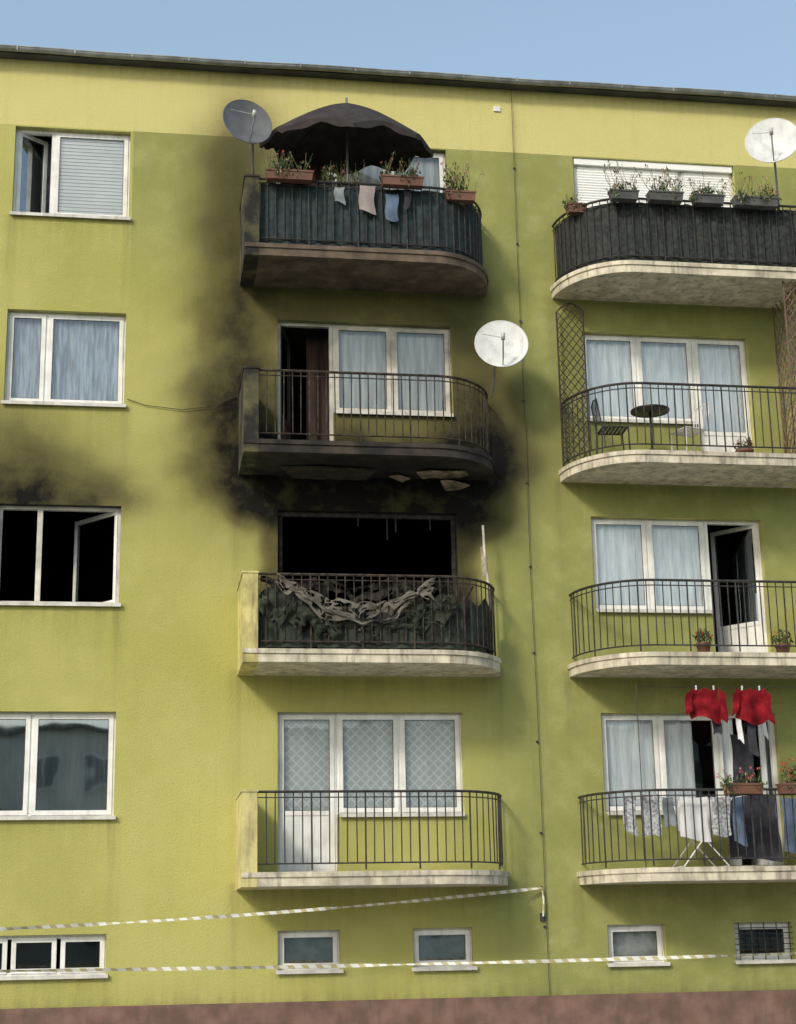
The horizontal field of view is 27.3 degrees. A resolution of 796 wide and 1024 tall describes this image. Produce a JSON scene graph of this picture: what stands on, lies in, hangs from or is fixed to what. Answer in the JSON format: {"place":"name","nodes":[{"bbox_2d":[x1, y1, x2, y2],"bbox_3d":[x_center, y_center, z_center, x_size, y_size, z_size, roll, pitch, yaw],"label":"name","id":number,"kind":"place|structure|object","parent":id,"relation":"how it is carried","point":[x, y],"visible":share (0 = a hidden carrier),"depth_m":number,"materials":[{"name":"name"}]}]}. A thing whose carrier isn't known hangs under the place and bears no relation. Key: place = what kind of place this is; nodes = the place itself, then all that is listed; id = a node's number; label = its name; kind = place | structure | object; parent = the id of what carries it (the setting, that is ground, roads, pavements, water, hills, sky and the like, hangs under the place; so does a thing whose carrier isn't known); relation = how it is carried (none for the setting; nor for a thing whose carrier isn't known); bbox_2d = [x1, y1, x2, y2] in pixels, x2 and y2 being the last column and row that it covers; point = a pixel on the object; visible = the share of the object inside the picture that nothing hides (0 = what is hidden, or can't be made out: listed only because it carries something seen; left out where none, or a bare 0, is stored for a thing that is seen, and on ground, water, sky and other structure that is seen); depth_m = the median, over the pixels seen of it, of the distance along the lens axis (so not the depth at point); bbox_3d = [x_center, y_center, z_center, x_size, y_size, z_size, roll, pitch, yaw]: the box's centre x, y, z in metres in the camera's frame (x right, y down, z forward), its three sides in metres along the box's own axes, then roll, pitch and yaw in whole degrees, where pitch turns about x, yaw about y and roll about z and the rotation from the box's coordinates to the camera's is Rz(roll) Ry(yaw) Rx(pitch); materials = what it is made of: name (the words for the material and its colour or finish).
{"place":"outdoors","nodes":[
{"label":"outdoors","id":0,"kind":"place"},
{"bbox_2d":[0,0,795,95],"label":"sky","id":1,"kind":"structure","parent":0,"point":[730,45],"materials":[{"name":"blue"}]},
{"bbox_2d":[480,525,490,610],"bbox_3d":[1.184,1.065,22.012,0.108,1.831,0.055,1,-15,-9],"label":"scorched pole","id":2,"kind":"object","parent":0,"point":[484,562],"visible":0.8,"depth_m":22.11,"materials":[{"name":"white metal"}]},
{"label":"ground","id":3,"kind":"structure","parent":0,"visible":0},
{"bbox_2d":[0,44,795,1023],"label":"apartment block","id":4,"kind":"structure","parent":3,"relation":"on","point":[176,740],"depth_m":22.24,"materials":[{"name":"paint"}]},
{"bbox_2d":[127,394,238,409],"bbox_3d":[-2.914,-1.518,22.369,1.554,0.269,0.012,1,-15,-8],"label":"loose cable","id":5,"kind":"object","parent":4,"relation":"attached to","point":[183,409],"visible":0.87,"depth_m":22.33,"materials":[{"name":"rubber"}]},
{"bbox_2d":[223,99,271,173],"bbox_3d":[-2.032,-5.109,22.205,0.512,1.127,0.555,-7,-16,22],"label":"satellite dish","id":6,"kind":"object","parent":4,"relation":"on","point":[247,121],"visible":1,"depth_m":22.30,"materials":[{"name":"grey metal"}]},
{"bbox_2d":[263,147,313,183],"bbox_3d":[-1.494,-4.737,22.231,0.700,0.547,0.303,1,-15,-9],"label":"flower box","id":7,"kind":"object","parent":4,"relation":"attached to","point":[282,173],"visible":1,"depth_m":22.17,"materials":[{"name":"plastic"}]},
{"bbox_2d":[258,592,326,636],"bbox_3d":[-1.340,1.282,20.771,0.886,0.603,0.060,1,-15,-9],"label":"burnt cloth","id":8,"kind":"object","parent":4,"relation":"on","point":[278,615],"visible":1,"depth_m":20.75,"materials":[{"name":"black fabric"}]},
{"bbox_2d":[319,160,364,187],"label":"flower box","id":9,"kind":"object","parent":4,"relation":"attached to","point":[328,175],"visible":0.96,"depth_m":22.55,"materials":[{"name":"plant"}]},
{"bbox_2d":[278,575,409,623],"bbox_3d":[-0.670,1.126,20.878,1.732,0.626,0.036,1,-15,-9],"label":"burnt cloth","id":10,"kind":"object","parent":4,"relation":"on","point":[301,591],"visible":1,"depth_m":20.82,"materials":[{"name":"grey fabric"}]},
{"bbox_2d":[259,97,432,246],"bbox_3d":[-0.701,-4.666,22.734,2.446,2.390,1.488,1,-15,-9],"label":"patio umbrella","id":11,"kind":"object","parent":4,"relation":"on","point":[338,134],"visible":0.98,"depth_m":23.22,"materials":[{"name":"fabric"}]},
{"bbox_2d":[274,573,437,630],"bbox_3d":[-0.523,1.158,20.914,2.133,0.739,0.036,1,-15,-9],"label":"burnt cloth","id":12,"kind":"object","parent":4,"relation":"attached to","point":[371,605],"visible":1,"depth_m":20.88,"materials":[{"name":"grey fabric"}]},
{"bbox_2d":[260,575,454,618],"bbox_3d":[-0.525,1.237,21.019,2.565,0.868,0.060,1,-15,-9],"label":"burnt cloth","id":13,"kind":"object","parent":4,"relation":"on","point":[375,586],"visible":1,"depth_m":21.12,"materials":[{"name":"black fabric"}]},
{"bbox_2d":[260,182,478,261],"bbox_3d":[-0.194,-3.980,22.592,3.367,0.912,0.753,6,-16,-25],"label":"privacy screen","id":14,"kind":"object","parent":4,"relation":"on","point":[337,216],"visible":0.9,"depth_m":22.39,"materials":[{"name":"grey fabric"}]},
{"bbox_2d":[334,185,411,221],"bbox_3d":[-0.341,-4.218,22.380,1.084,0.530,0.043,1,-15,-9],"label":"hanging laundry","id":15,"kind":"object","parent":4,"relation":"hanging from","point":[366,198],"visible":1,"depth_m":22.38,"materials":[{"name":"fabric"}]},
{"bbox_2d":[258,583,488,653],"bbox_3d":[-0.361,1.457,21.453,3.170,1.009,1.104,1,-15,-9],"label":"fire debris","id":16,"kind":"object","parent":4,"relation":"on","point":[307,623],"visible":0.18,"depth_m":21.07,"materials":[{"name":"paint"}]},
{"bbox_2d":[259,587,491,654],"bbox_3d":[-0.114,1.398,21.140,3.322,0.770,0.667,5,-16,-23],"label":"scorched screen","id":17,"kind":"object","parent":4,"relation":"on","point":[349,632],"visible":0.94,"depth_m":20.97,"materials":[{"name":"black fabric"}]},
{"bbox_2d":[281,466,469,490],"bbox_3d":[-0.293,-0.458,22.189,2.620,0.180,0.540,1,-15,-9],"label":"broken plaster","id":18,"kind":"object","parent":4,"relation":"on","point":[320,472],"visible":1,"depth_m":22.18,"materials":[{"name":"grey concrete"}]},
{"bbox_2d":[306,595,456,639],"bbox_3d":[-0.198,1.335,20.971,1.958,0.626,0.060,1,-15,-9],"label":"burnt cloth","id":19,"kind":"object","parent":4,"relation":"on","point":[433,618],"visible":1,"depth_m":21.00,"materials":[{"name":"black fabric"}]},
{"bbox_2d":[0,126,795,979],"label":"windows","id":20,"kind":"structure","parent":4,"relation":"in","point":[47,317],"depth_m":22.41,"materials":[{"name":"white plastic"}]},
{"bbox_2d":[379,151,424,189],"bbox_3d":[0.040,-4.687,22.481,0.630,0.522,0.234,1,-15,-9],"label":"flower box","id":21,"kind":"object","parent":4,"relation":"attached to","point":[412,179],"visible":1,"depth_m":22.41,"materials":[{"name":"plastic"}]},
{"bbox_2d":[427,595,460,649],"bbox_3d":[0.521,1.477,21.165,0.653,0.853,0.060,1,-15,-9],"label":"burnt cloth","id":22,"kind":"object","parent":4,"relation":"on","point":[459,617],"visible":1,"depth_m":21.21,"materials":[{"name":"black fabric"}]},
{"bbox_2d":[440,159,483,205],"bbox_3d":[0.894,-4.575,22.787,0.611,0.702,0.297,1,-15,-9],"label":"flower box","id":23,"kind":"object","parent":4,"relation":"attached to","point":[461,196],"visible":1,"depth_m":22.70,"materials":[{"name":"ceramic"}]},
{"bbox_2d":[474,320,528,396],"bbox_3d":[1.429,-2.169,22.545,0.564,1.089,0.544,-15,-20,41],"label":"satellite dish","id":24,"kind":"object","parent":4,"relation":"on","point":[500,343],"visible":1,"depth_m":22.64,"materials":[{"name":"white metal"}]},
{"bbox_2d":[555,303,590,466],"bbox_3d":[2.476,-1.816,23.191,0.399,2.453,0.028,-2,-15,5],"label":"garden trellis","id":25,"kind":"object","parent":4,"relation":"on","point":[559,376],"visible":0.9,"depth_m":23.21,"materials":[{"name":"brown wood"}]},
{"bbox_2d":[562,192,586,215],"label":"flower box","id":26,"kind":"object","parent":4,"relation":"attached to","point":[573,208],"visible":1,"depth_m":23.26,"materials":[{"name":"ceramic"}]},
{"bbox_2d":[591,399,630,454],"bbox_3d":[2.946,-1.121,22.712,0.470,0.889,0.380,0,-15,-5],"label":"bistro chair","id":27,"kind":"object","parent":4,"relation":"on","point":[601,431],"visible":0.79,"depth_m":22.72,"materials":[{"name":"metal"}]},
{"bbox_2d":[603,160,639,202],"bbox_3d":[3.128,-4.635,22.965,0.534,0.600,0.253,1,-15,-9],"label":"flower box","id":28,"kind":"object","parent":4,"relation":"attached to","point":[622,194],"visible":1,"depth_m":22.89,"materials":[{"name":"plastic"}]},
{"bbox_2d":[630,404,669,449],"bbox_3d":[3.503,-1.100,22.668,0.540,0.796,0.540,1,-15,-9],"label":"bistro table","id":29,"kind":"object","parent":4,"relation":"on","point":[648,412],"visible":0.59,"depth_m":22.68,"materials":[{"name":"metal"}]},
{"bbox_2d":[636,163,683,204],"bbox_3d":[3.715,-4.603,23.045,0.691,0.628,0.261,1,-15,-9],"label":"flower box","id":30,"kind":"object","parent":4,"relation":"attached to","point":[659,195],"visible":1,"depth_m":22.99,"materials":[{"name":"plastic"}]},
{"bbox_2d":[555,202,795,279],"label":"privacy screen","id":31,"kind":"object","parent":4,"relation":"on","point":[675,232],"visible":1,"depth_m":23.15,"materials":[{"name":"grey fabric"}]},
{"bbox_2d":[745,118,795,209],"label":"satellite dish","id":32,"kind":"object","parent":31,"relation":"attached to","point":[771,140],"visible":1,"depth_m":23.56,"materials":[{"name":"white metal"}]},
{"bbox_2d":[630,793,741,866],"bbox_3d":[3.871,4.161,21.396,1.613,0.945,0.518,1,-15,-9],"label":"clothes drying rack","id":33,"kind":"object","parent":4,"relation":"on","point":[677,799],"visible":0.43,"depth_m":21.31,"materials":[{"name":"white metal"}]},
{"bbox_2d":[623,794,747,845],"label":"drying towels","id":34,"kind":"object","parent":33,"relation":"hanging from","point":[689,817],"visible":0.88,"depth_m":21.14,"materials":[{"name":"fabric"}]},
{"bbox_2d":[671,402,710,450],"bbox_3d":[4.088,-1.108,22.845,0.470,0.889,0.380,6,-16,-24],"label":"bistro chair","id":35,"kind":"object","parent":4,"relation":"on","point":[688,431],"visible":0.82,"depth_m":22.87,"materials":[{"name":"white metal"}]},
{"bbox_2d":[692,627,713,651],"bbox_3d":[4.081,1.726,21.873,0.298,0.412,0.238,1,-15,-9],"label":"potted plant","id":36,"kind":"object","parent":4,"relation":"on","point":[703,648],"visible":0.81,"depth_m":21.82,"materials":[{"name":"green plant"}]},
{"bbox_2d":[687,172,731,207],"bbox_3d":[4.404,-4.567,23.149,0.670,0.479,0.262,1,-15,-9],"label":"flower box","id":37,"kind":"object","parent":4,"relation":"attached to","point":[703,198],"visible":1,"depth_m":23.07,"materials":[{"name":"plastic"}]},
{"bbox_2d":[635,683,785,867],"bbox_3d":[4.557,3.383,21.302,2.905,2.400,0.030,1,-15,-9],"label":"washing line","id":38,"kind":"object","parent":4,"relation":"attached to","point":[639,749],"visible":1,"depth_m":21.21,"materials":[{"name":"metal"}]},
{"bbox_2d":[685,685,728,723],"bbox_3d":[4.021,2.519,21.440,0.583,0.500,0.092,1,-15,-9],"label":"red shirt","id":39,"kind":"object","parent":38,"relation":"hanging from","point":[705,702],"visible":1,"depth_m":21.43,"materials":[{"name":"fabric"}]},
{"bbox_2d":[732,686,774,724],"bbox_3d":[4.643,2.543,21.536,0.594,0.520,0.095,1,-15,-9],"label":"red shirt","id":40,"kind":"object","parent":38,"relation":"hanging from","point":[750,706],"visible":1,"depth_m":21.53,"materials":[{"name":"fabric"}]},
{"bbox_2d":[716,766,768,795],"bbox_3d":[4.414,3.446,20.987,0.641,0.402,0.263,1,-15,-9],"label":"flower box","id":41,"kind":"object","parent":4,"relation":"attached to","point":[732,788],"visible":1,"depth_m":20.95,"materials":[{"name":"ceramic"}]},
{"bbox_2d":[734,436,753,452],"bbox_3d":[4.846,-0.864,22.953,0.270,0.442,0.262,-9,-17,27],"label":"potted plant","id":42,"kind":"object","parent":4,"relation":"on","point":[739,449],"visible":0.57,"depth_m":22.88,"materials":[{"name":"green plant"}]},
{"bbox_2d":[722,172,781,210],"bbox_3d":[5.046,-4.553,23.244,0.882,0.598,0.280,1,-15,-9],"label":"flower box","id":43,"kind":"object","parent":4,"relation":"attached to","point":[760,201],"visible":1,"depth_m":23.19,"materials":[{"name":"plastic"}]},
{"bbox_2d":[712,718,795,861],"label":"hanging laundry","id":44,"kind":"object","parent":4,"relation":"hanging from","point":[744,749],"visible":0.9,"depth_m":21.55,"materials":[{"name":"fabric"}]},
{"bbox_2d":[772,629,793,652],"bbox_3d":[5.190,1.764,22.083,0.301,0.404,0.227,1,-15,-9],"label":"potted plant","id":45,"kind":"object","parent":4,"relation":"on","point":[781,649],"visible":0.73,"depth_m":22.04,"materials":[{"name":"green plant"}]},
{"bbox_2d":[772,281,795,453],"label":"wooden lattice partition","id":46,"kind":"object","parent":4,"relation":"on","point":[788,329],"visible":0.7,"depth_m":23.41,"materials":[{"name":"brown wood"}]},
{"bbox_2d":[775,757,795,793],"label":"flower box","id":47,"kind":"object","parent":4,"relation":"attached to","point":[787,787],"visible":1,"depth_m":21.05,"materials":[{"name":"ceramic"}]},
{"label":"pavement","id":48,"kind":"structure","parent":0,"visible":0},
{"bbox_3d":[-8.429,5.129,16.382,0.273,1.800,0.280,1,-15,-9],"label":"tape post","id":49,"kind":"object","parent":48,"relation":"on","visible":0},
{"bbox_2d":[0,887,543,930],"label":"barrier tape","id":50,"kind":"object","parent":49,"relation":"attached to","point":[258,913],"visible":1,"depth_m":19.76,"materials":[{"name":"white plastic"}]},
{"bbox_2d":[0,952,795,971],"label":"barrier tape","id":51,"kind":"object","parent":49,"relation":"attached to","point":[375,965],"visible":1,"depth_m":18.51,"materials":[{"name":"white plastic"}]}
]}

